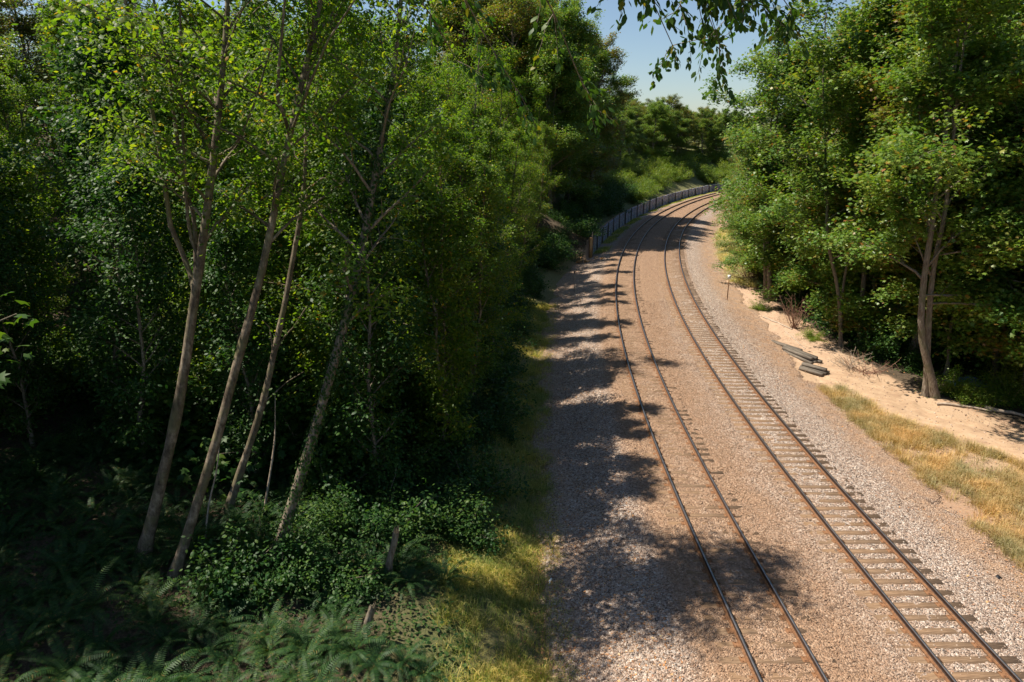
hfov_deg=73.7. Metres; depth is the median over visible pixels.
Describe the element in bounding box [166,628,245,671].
sword fern
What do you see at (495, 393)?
shrub
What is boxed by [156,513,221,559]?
sword fern
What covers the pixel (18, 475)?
shrub
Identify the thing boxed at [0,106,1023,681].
ground
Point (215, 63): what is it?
maple tree
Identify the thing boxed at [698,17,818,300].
maple tree
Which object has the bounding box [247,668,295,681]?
sword fern
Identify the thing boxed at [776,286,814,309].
shrub
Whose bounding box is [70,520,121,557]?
sword fern
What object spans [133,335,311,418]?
shrub
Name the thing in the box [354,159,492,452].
young cherry tree
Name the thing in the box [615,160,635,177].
sunny bush
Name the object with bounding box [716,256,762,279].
dead brush
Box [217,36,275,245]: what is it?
alder tree
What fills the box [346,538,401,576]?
sword fern
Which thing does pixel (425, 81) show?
slender tree
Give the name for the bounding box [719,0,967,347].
maple tree
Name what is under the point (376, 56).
alder tree
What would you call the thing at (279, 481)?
sword fern
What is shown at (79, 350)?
shrub
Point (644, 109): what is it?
maple tree
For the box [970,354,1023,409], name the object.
sunny bush
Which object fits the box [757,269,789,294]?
shrub
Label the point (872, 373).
dead brush
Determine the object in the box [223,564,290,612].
sword fern
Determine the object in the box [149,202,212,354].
alder tree
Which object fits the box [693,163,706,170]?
sunny bush
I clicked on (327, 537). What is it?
shrub
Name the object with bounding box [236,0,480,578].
ivy clad tree
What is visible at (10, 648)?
sword fern
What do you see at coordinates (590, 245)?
timber post
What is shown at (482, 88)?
alder tree
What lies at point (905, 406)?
path pebbles
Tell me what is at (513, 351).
shrub
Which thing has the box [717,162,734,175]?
sunny bush
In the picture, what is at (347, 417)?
young cherry tree
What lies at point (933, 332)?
maple tree
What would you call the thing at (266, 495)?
dead sapling
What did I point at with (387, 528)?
sword fern
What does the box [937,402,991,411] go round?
fallen log
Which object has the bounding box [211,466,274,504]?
sword fern
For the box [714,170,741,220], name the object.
maple tree
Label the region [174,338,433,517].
shrub
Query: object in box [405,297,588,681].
verge grass
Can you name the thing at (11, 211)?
young cherry tree
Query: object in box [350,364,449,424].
shrub
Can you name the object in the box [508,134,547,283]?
alder tree
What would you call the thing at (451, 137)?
alder tree
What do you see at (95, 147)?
alder tree
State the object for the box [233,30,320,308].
alder tree
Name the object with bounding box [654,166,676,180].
sunny bush
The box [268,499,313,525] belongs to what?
sword fern
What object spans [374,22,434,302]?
alder tree
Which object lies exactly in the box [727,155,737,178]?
maple tree
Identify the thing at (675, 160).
sunny bush
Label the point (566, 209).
shrub
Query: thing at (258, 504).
sword fern
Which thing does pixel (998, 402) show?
sunny bush
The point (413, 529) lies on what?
sword fern
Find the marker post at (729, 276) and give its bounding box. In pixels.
[727,275,730,299]
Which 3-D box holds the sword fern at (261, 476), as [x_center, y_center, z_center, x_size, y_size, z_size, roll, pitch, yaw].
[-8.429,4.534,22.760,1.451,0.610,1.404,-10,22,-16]
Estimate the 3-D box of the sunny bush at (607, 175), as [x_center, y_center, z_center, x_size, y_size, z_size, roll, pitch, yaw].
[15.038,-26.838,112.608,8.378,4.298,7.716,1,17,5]
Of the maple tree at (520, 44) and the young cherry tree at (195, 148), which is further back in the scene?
the maple tree at (520, 44)
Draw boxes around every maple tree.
[0,0,74,211]
[0,0,108,215]
[0,11,57,181]
[0,29,50,234]
[23,15,107,179]
[30,0,87,140]
[36,0,135,142]
[63,28,170,197]
[71,1,165,170]
[88,0,156,38]
[122,11,229,199]
[194,8,241,159]
[195,27,237,169]
[207,4,263,42]
[212,50,246,190]
[245,1,285,40]
[261,12,304,49]
[415,0,493,111]
[415,0,513,72]
[425,0,515,118]
[433,0,529,134]
[459,0,560,179]
[486,0,570,176]
[505,4,605,210]
[511,0,614,202]
[513,2,606,62]
[515,15,583,186]
[523,0,638,200]
[539,19,615,176]
[558,39,638,190]
[572,31,641,190]
[572,38,616,181]
[606,117,638,159]
[608,96,638,146]
[613,105,648,161]
[617,89,641,143]
[622,96,644,149]
[629,96,644,133]
[636,102,673,154]
[637,98,661,148]
[638,100,692,152]
[639,97,675,148]
[652,93,686,148]
[667,116,692,155]
[672,106,698,152]
[673,105,699,147]
[687,110,698,143]
[690,106,714,147]
[690,109,721,152]
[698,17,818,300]
[698,108,718,138]
[703,118,731,156]
[705,114,731,150]
[711,143,794,281]
[713,126,777,251]
[714,156,743,236]
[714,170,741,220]
[716,156,739,210]
[717,106,737,145]
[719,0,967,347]
[719,150,756,260]
[723,153,741,214]
[726,109,742,144]
[726,126,785,244]
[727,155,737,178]
[728,116,751,147]
[732,163,781,280]
[736,6,858,291]
[739,2,881,281]
[749,30,911,306]
[752,110,767,127]
[756,47,843,259]
[763,78,858,290]
[769,51,896,298]
[785,0,946,327]
[788,0,920,345]
[789,10,919,340]
[809,0,1023,398]
[817,29,1023,329]
[829,0,1023,358]
[842,0,1023,384]
[916,123,1017,344]
[956,147,1023,374]
[998,348,1023,384]
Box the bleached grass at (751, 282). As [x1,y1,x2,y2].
[708,227,762,287]
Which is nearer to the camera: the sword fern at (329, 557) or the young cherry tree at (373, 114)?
the sword fern at (329, 557)
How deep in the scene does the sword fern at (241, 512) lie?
20.35 m
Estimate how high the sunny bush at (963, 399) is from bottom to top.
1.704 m
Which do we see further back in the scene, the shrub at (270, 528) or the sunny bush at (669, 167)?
the sunny bush at (669, 167)
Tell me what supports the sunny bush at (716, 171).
on the ground at (1010, 422)
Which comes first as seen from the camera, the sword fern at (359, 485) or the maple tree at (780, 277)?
the sword fern at (359, 485)
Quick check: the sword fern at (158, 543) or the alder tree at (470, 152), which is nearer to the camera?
the sword fern at (158, 543)
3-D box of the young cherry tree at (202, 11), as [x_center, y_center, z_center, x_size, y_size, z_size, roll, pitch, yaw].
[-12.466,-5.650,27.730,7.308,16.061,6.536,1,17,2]
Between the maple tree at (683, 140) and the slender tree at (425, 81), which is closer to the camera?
the slender tree at (425, 81)
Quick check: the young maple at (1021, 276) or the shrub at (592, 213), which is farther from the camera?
the shrub at (592, 213)
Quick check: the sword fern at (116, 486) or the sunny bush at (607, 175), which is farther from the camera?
the sunny bush at (607, 175)
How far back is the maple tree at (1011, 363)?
35.81 m
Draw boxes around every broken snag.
[362,603,375,640]
[385,525,398,573]
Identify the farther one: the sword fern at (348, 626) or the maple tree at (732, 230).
the maple tree at (732, 230)
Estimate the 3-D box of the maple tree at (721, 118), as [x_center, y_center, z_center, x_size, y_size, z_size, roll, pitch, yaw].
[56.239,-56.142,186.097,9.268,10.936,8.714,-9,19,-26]
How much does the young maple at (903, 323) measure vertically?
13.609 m
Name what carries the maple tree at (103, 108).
on the ground at (1010, 422)
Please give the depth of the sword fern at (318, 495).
21.95 m
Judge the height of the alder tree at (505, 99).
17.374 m
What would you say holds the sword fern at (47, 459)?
on the ground at (1010, 422)
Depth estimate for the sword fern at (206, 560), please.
18.44 m
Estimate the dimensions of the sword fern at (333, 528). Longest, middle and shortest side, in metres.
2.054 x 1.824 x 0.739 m
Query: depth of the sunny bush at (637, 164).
134.08 m
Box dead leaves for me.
[516,235,1023,681]
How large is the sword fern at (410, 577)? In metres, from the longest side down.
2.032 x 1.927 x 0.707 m
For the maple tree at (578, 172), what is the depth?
91.38 m
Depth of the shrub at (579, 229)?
74.61 m
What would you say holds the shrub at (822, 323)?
on the ground at (1010, 422)
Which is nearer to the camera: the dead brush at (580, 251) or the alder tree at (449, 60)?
the alder tree at (449, 60)
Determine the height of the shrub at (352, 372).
5.088 m
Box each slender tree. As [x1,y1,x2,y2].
[68,0,148,268]
[404,71,442,134]
[421,48,466,246]
[434,12,513,334]
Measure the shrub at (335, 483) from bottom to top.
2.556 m
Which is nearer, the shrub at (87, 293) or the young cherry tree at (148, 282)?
the young cherry tree at (148, 282)
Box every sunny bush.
[587,169,625,188]
[603,166,633,187]
[604,168,626,180]
[611,155,642,174]
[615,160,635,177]
[615,167,649,192]
[617,150,634,162]
[622,172,637,183]
[626,181,653,202]
[630,160,650,175]
[631,157,655,174]
[631,184,660,199]
[633,176,661,194]
[636,167,661,184]
[638,151,663,168]
[639,179,663,192]
[641,145,671,162]
[643,161,669,179]
[650,154,672,167]
[650,158,668,168]
[650,172,673,189]
[651,147,674,158]
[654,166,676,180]
[655,161,676,175]
[661,154,684,165]
[667,156,688,170]
[670,167,693,179]
[672,165,694,176]
[672,175,687,181]
[676,154,699,167]
[681,168,694,177]
[683,162,696,170]
[691,164,723,178]
[692,148,701,161]
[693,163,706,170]
[695,166,722,183]
[696,160,716,169]
[699,157,711,163]
[704,145,729,163]
[704,165,726,178]
[707,149,732,162]
[710,157,734,171]
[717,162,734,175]
[718,168,731,180]
[748,296,775,312]
[796,326,828,342]
[914,362,991,398]
[938,375,996,412]
[963,383,1010,407]
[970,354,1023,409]
[977,366,1023,412]
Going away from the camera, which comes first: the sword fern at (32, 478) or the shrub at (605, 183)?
the sword fern at (32, 478)
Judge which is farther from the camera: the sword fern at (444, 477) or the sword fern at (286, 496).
the sword fern at (444, 477)
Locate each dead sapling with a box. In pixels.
[204,447,219,543]
[262,402,275,512]
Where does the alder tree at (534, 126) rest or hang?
on the ground at (1010, 422)
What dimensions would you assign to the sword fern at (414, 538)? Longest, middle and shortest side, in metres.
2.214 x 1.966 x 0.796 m
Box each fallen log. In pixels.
[763,316,791,329]
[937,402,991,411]
[984,406,1023,416]
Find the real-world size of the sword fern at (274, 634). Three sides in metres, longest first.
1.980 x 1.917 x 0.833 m
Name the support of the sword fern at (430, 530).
on the ground at (1010, 422)
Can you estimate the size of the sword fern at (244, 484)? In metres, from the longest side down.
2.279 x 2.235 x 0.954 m
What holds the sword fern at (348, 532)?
on the ground at (1010, 422)
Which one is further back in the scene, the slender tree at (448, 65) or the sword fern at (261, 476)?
the slender tree at (448, 65)
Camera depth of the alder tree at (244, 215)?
41.10 m
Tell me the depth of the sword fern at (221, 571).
18.09 m
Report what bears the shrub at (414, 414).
on the ground at (1010, 422)
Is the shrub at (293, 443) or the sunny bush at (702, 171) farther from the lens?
the sunny bush at (702, 171)
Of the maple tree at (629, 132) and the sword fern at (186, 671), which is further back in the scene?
the maple tree at (629, 132)
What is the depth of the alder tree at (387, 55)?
45.80 m
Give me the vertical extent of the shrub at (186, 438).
4.842 m
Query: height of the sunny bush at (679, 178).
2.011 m
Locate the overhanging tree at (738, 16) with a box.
[401,0,815,145]
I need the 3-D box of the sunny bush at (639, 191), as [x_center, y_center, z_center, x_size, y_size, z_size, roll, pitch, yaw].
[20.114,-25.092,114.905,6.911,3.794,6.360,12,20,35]
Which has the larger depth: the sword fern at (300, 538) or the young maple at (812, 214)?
the young maple at (812, 214)
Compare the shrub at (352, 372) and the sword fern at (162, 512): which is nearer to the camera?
the sword fern at (162, 512)
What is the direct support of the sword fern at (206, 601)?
on the ground at (1010, 422)
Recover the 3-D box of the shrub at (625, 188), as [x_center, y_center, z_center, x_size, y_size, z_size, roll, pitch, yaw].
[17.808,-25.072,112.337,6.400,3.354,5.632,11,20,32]
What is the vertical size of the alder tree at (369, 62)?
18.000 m
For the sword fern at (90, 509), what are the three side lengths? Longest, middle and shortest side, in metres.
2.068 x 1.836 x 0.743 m
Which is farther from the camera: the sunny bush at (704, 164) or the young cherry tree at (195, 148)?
the sunny bush at (704, 164)
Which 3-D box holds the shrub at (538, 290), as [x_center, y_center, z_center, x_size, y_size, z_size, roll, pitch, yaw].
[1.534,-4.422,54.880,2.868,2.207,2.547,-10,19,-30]
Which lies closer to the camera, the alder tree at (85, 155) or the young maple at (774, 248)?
the alder tree at (85, 155)
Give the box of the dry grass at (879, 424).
[813,382,1023,575]
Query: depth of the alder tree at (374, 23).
42.69 m
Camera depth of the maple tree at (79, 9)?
55.40 m
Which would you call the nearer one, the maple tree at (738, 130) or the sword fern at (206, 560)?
the sword fern at (206, 560)
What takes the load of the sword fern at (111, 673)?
on the ground at (1010, 422)
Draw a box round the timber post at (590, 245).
[589,232,592,257]
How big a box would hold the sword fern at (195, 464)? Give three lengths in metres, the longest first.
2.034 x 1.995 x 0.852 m
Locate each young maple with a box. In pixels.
[0,291,38,388]
[738,134,821,297]
[750,207,805,262]
[790,138,841,277]
[794,149,917,317]
[820,101,991,350]
[863,145,1023,375]
[915,123,1023,385]
[989,186,1023,370]
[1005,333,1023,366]
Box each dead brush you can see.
[570,243,591,254]
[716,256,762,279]
[772,294,817,328]
[825,345,879,372]
[843,350,900,376]
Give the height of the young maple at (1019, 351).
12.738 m
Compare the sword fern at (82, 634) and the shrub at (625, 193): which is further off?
the shrub at (625, 193)
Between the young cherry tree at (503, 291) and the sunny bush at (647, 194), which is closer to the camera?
the young cherry tree at (503, 291)
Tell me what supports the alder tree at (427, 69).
on the ground at (1010, 422)
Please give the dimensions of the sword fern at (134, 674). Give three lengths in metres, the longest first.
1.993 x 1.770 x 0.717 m
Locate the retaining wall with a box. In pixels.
[592,183,724,255]
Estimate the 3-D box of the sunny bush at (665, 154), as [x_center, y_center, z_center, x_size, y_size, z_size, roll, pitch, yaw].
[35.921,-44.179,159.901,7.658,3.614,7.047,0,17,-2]
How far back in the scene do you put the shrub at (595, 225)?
78.44 m
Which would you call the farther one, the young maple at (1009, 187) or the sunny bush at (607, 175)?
the sunny bush at (607, 175)
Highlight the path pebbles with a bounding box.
[722,262,1023,556]
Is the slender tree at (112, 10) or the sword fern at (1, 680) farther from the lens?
the slender tree at (112, 10)
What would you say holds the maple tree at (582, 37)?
on the ground at (1010, 422)
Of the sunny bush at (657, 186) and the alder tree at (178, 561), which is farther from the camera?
the sunny bush at (657, 186)
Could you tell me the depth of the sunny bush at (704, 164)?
168.50 m
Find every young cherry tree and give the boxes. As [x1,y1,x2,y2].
[0,0,206,421]
[0,128,64,420]
[46,138,203,465]
[114,0,290,376]
[123,20,293,413]
[169,168,317,478]
[228,36,381,415]
[259,80,411,464]
[289,124,445,496]
[326,81,465,404]
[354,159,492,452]
[419,133,522,390]
[468,161,528,357]
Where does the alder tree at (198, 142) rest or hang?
on the ground at (1010, 422)
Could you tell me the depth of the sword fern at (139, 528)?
19.04 m
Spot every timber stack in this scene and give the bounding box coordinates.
[771,340,822,363]
[799,362,829,376]
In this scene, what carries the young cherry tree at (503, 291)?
on the ground at (1010, 422)
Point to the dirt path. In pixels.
(879, 392)
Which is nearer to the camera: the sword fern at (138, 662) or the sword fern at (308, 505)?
the sword fern at (138, 662)
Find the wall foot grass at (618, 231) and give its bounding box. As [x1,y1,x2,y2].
[594,190,723,253]
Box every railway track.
[607,191,839,681]
[659,199,1023,681]
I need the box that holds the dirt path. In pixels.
[720,260,1023,475]
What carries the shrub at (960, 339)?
on the ground at (1010, 422)
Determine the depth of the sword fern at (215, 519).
19.61 m
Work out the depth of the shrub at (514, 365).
36.39 m
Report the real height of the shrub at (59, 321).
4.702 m
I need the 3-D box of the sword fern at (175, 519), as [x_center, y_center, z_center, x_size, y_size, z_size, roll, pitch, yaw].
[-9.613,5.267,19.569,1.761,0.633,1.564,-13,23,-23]
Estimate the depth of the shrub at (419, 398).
28.07 m
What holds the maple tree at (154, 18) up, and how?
on the ground at (1010, 422)
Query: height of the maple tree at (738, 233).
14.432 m
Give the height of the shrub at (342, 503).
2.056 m
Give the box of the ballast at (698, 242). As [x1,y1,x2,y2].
[530,192,1023,681]
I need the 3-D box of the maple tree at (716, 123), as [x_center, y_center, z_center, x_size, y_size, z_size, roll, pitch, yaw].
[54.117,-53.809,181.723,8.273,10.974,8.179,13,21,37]
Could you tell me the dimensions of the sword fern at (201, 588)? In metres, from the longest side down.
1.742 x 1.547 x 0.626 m
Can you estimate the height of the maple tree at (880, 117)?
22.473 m
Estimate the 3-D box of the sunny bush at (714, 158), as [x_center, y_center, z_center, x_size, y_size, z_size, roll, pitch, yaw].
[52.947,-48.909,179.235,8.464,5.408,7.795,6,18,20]
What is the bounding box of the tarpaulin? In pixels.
[948,377,993,387]
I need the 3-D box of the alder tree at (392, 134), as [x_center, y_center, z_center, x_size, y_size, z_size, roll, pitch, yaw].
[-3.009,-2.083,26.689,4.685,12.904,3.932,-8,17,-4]
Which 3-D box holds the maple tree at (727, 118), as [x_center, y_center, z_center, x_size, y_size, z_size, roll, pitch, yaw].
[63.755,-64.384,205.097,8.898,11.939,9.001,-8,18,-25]
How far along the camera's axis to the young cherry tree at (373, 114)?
26.98 m
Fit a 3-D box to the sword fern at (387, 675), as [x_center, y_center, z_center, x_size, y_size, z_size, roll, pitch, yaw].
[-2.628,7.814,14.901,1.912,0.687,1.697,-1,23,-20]
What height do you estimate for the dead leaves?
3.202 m
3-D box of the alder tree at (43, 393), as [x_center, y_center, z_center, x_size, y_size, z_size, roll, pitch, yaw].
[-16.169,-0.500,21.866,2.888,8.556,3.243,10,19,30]
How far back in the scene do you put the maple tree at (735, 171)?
101.63 m
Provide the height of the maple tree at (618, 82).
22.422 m
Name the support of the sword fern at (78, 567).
on the ground at (1010, 422)
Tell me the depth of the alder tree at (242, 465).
19.62 m
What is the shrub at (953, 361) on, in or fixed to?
on the ground at (1010, 422)
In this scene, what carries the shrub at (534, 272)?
on the ground at (1010, 422)
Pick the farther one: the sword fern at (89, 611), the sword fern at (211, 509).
the sword fern at (211, 509)
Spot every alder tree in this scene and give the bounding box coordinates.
[0,54,83,329]
[0,68,48,294]
[0,69,74,337]
[0,151,91,399]
[0,209,67,445]
[11,0,327,563]
[31,0,109,284]
[46,104,129,305]
[54,0,408,584]
[66,85,151,308]
[108,77,160,247]
[130,170,164,258]
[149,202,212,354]
[160,77,227,245]
[208,0,314,349]
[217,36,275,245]
[220,0,370,514]
[227,50,315,347]
[229,0,410,414]
[229,154,260,242]
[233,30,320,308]
[263,24,361,361]
[285,60,326,306]
[298,0,412,271]
[320,22,394,310]
[322,11,416,329]
[360,14,413,266]
[366,13,407,162]
[368,93,452,413]
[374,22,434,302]
[378,121,489,414]
[380,116,468,393]
[385,37,432,191]
[393,110,503,439]
[401,93,473,324]
[407,79,436,282]
[411,73,447,240]
[412,56,447,110]
[415,49,447,148]
[418,106,510,397]
[426,67,441,127]
[433,153,527,400]
[435,47,468,129]
[438,116,524,363]
[440,103,510,308]
[451,72,487,141]
[452,87,472,112]
[460,45,502,270]
[461,104,479,154]
[479,161,519,277]
[483,63,519,194]
[484,134,513,260]
[490,46,535,200]
[491,140,528,307]
[497,127,534,284]
[499,122,523,241]
[499,131,541,276]
[502,131,530,258]
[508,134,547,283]
[509,154,536,254]
[517,124,550,227]
[519,84,556,219]
[521,121,563,248]
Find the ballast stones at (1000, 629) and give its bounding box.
[537,299,1023,681]
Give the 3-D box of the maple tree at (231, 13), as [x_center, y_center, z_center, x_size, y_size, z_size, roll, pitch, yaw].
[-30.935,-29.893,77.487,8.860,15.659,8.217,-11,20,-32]
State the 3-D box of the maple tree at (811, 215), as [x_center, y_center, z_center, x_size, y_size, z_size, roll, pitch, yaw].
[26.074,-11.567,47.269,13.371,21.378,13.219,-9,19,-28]
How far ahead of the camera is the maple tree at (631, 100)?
159.15 m
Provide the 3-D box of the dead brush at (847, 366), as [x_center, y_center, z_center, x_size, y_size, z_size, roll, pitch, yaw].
[19.898,1.190,39.419,3.424,2.012,3.020,0,17,0]
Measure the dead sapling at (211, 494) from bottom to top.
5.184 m
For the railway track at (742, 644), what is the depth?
22.15 m
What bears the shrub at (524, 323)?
on the ground at (1010, 422)
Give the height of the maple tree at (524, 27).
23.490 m
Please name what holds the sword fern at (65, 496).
on the ground at (1010, 422)
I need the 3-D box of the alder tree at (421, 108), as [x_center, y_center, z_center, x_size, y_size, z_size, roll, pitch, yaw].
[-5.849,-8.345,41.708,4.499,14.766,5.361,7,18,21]
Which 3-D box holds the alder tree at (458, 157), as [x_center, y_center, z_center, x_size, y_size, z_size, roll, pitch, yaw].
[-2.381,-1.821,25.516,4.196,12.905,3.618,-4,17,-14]
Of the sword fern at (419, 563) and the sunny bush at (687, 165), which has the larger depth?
the sunny bush at (687, 165)
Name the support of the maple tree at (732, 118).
on the ground at (1010, 422)
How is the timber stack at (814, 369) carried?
on the ground at (1010, 422)
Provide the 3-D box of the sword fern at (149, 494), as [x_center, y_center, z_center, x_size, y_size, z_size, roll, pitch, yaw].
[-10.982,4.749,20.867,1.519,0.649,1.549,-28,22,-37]
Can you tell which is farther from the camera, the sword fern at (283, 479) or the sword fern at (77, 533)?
the sword fern at (283, 479)
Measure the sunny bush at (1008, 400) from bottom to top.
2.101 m
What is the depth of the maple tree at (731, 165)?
115.44 m
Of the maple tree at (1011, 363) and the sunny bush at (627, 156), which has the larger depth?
the sunny bush at (627, 156)
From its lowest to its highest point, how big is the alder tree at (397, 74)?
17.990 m
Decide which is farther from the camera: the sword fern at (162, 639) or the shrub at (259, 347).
the shrub at (259, 347)
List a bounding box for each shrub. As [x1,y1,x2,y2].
[0,364,69,435]
[0,455,53,489]
[2,306,112,383]
[3,328,137,413]
[53,297,219,385]
[54,309,219,428]
[67,242,204,317]
[67,273,208,345]
[98,356,241,439]
[99,343,322,500]
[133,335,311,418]
[156,338,313,435]
[159,507,298,626]
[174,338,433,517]
[189,493,338,586]
[192,304,317,378]
[197,372,316,467]
[215,531,363,608]
[250,258,327,311]
[269,296,366,391]
[282,306,434,411]
[286,532,404,622]
[288,453,373,499]
[290,482,393,565]
[297,523,343,560]
[301,444,386,526]
[314,451,462,574]
[336,422,447,510]
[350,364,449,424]
[357,473,405,509]
[366,372,492,452]
[398,371,472,431]
[404,478,523,555]
[414,441,540,510]
[454,358,544,427]
[468,398,529,446]
[476,357,537,393]
[478,333,531,376]
[483,297,542,349]
[483,317,532,361]
[496,308,541,337]
[504,276,542,311]
[506,231,541,281]
[516,218,555,247]
[516,262,551,289]
[520,233,555,258]
[522,243,555,271]
[522,275,551,299]
[531,248,570,271]
[532,223,562,243]
[532,238,567,264]
[539,232,581,261]
[543,206,573,221]
[549,235,584,256]
[551,222,581,245]
[552,198,586,215]
[553,210,611,242]
[558,197,582,222]
[571,211,605,233]
[583,204,602,222]
[600,201,617,216]
[602,178,632,192]
[604,192,631,212]
[612,185,635,200]
[616,179,637,196]
[619,182,646,204]
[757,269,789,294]
[776,282,821,296]
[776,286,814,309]
[790,287,819,302]
[793,288,857,329]
[814,310,893,339]
[837,313,912,363]
[844,314,931,356]
[881,334,946,374]
[887,314,957,348]
[931,331,974,367]
[932,328,999,353]
[954,351,1018,386]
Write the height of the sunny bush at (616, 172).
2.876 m
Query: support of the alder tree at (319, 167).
on the ground at (1010, 422)
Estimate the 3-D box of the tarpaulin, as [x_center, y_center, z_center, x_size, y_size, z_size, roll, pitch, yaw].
[24.783,2.121,37.002,2.000,0.522,1.200,0,17,0]
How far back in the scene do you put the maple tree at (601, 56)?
88.22 m
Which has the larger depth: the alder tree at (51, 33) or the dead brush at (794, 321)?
the dead brush at (794, 321)
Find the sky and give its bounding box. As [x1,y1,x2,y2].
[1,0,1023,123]
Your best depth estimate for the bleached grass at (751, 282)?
66.91 m
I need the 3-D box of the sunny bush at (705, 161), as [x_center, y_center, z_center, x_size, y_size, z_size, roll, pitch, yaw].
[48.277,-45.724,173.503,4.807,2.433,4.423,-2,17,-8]
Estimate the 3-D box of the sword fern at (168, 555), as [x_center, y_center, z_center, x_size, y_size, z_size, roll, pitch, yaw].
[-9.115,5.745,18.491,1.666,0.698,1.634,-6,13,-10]
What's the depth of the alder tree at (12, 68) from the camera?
29.60 m
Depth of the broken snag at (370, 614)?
16.43 m
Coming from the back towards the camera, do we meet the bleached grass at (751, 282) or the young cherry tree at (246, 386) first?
the bleached grass at (751, 282)
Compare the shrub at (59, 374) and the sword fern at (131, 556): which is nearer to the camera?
the sword fern at (131, 556)
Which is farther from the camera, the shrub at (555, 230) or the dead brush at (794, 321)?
the shrub at (555, 230)
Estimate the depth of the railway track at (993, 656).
22.09 m
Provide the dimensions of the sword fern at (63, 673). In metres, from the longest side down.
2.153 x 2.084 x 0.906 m
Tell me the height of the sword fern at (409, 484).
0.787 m
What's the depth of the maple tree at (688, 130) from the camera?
173.31 m
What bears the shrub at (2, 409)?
on the ground at (1010, 422)
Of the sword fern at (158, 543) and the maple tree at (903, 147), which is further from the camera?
the maple tree at (903, 147)
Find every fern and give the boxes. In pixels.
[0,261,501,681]
[0,449,43,473]
[0,452,59,484]
[0,528,27,557]
[0,543,32,569]
[0,609,63,681]
[0,669,53,681]
[1,455,70,496]
[10,598,61,634]
[12,631,128,681]
[21,446,72,471]
[21,503,114,559]
[24,586,101,652]
[26,532,99,586]
[32,478,97,512]
[34,533,115,591]
[34,634,126,681]
[35,568,98,609]
[36,468,85,489]
[44,526,141,584]
[46,617,143,674]
[50,558,136,634]
[60,492,121,527]
[61,544,141,589]
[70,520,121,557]
[71,464,148,507]
[74,632,138,680]
[74,653,134,681]
[78,505,143,551]
[79,644,156,681]
[92,666,112,681]
[93,464,147,486]
[94,460,155,502]
[102,664,162,681]
[103,449,156,477]
[107,483,153,509]
[110,501,149,521]
[110,512,179,548]
[112,569,188,633]
[115,532,162,568]
[115,563,161,600]
[116,462,179,485]
[116,590,183,642]
[117,648,177,681]
[118,547,175,585]
[118,643,205,681]
[124,457,159,480]
[124,463,181,496]
[124,523,175,566]
[125,619,194,658]
[133,478,173,506]
[134,495,188,528]
[138,442,203,474]
[144,506,203,539]
[144,646,228,681]
[145,451,196,485]
[151,671,217,681]
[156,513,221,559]
[156,535,201,569]
[157,454,204,472]
[163,596,232,654]
[165,470,196,495]
[165,483,192,513]
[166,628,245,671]
[172,535,231,576]
[174,449,223,476]
[177,512,234,563]
[177,580,232,606]
[178,509,236,547]
[180,494,228,520]
[181,454,237,491]
[183,592,261,652]
[185,571,264,638]
[194,549,253,585]
[196,477,231,492]
[196,630,268,679]
[209,480,253,515]
[211,460,277,485]
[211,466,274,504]
[213,655,257,681]
[215,496,268,531]
[216,464,247,492]
[219,614,297,676]
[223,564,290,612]
[235,489,287,520]
[238,496,288,525]
[238,596,294,652]
[246,466,277,487]
[246,552,283,595]
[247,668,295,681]
[248,509,284,539]
[250,462,306,495]
[256,638,336,681]
[258,616,350,680]
[261,465,287,474]
[266,472,291,498]
[266,615,321,660]
[267,489,308,516]
[268,484,310,509]
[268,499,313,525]
[276,558,321,605]
[287,529,334,564]
[292,565,365,613]
[293,581,347,627]
[293,649,353,681]
[297,503,330,528]
[300,510,351,538]
[302,479,333,503]
[303,609,371,676]
[305,545,351,573]
[310,598,364,655]
[310,612,396,681]
[322,583,374,627]
[325,516,356,546]
[329,625,412,681]
[332,571,376,612]
[338,472,370,492]
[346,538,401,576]
[351,513,376,545]
[351,554,420,608]
[360,535,427,571]
[361,512,412,545]
[366,538,429,588]
[372,636,436,681]
[377,557,439,611]
[381,518,442,558]
[383,666,391,681]
[390,475,417,499]
[393,510,425,538]
[398,502,461,547]
[398,551,442,579]
[402,641,447,681]
[414,480,448,503]
[416,550,472,593]
[417,490,450,510]
[435,471,450,493]
[436,478,468,506]
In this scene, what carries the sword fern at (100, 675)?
on the ground at (1010, 422)
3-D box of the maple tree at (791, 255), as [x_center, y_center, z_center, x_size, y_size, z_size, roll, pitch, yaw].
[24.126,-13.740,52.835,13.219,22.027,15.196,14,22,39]
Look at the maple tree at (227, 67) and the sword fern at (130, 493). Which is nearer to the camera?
the sword fern at (130, 493)
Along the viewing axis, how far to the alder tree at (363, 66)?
30.82 m
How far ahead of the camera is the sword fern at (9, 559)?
17.27 m
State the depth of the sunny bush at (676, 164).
153.38 m
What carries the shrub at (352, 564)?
on the ground at (1010, 422)
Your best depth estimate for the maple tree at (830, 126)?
49.09 m
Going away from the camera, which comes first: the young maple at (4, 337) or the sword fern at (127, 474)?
the young maple at (4, 337)
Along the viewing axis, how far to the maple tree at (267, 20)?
79.84 m
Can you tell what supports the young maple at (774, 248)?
on the ground at (1010, 422)
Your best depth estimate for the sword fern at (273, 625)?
16.40 m
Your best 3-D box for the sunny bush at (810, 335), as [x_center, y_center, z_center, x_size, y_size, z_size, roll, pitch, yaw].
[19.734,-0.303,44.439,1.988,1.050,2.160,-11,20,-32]
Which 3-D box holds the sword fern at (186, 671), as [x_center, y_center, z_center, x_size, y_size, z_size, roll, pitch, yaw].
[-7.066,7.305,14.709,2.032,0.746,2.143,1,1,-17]
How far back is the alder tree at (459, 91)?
57.41 m
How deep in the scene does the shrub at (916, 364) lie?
39.76 m
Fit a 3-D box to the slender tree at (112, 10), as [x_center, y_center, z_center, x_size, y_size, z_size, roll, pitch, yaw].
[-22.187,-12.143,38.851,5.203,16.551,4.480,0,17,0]

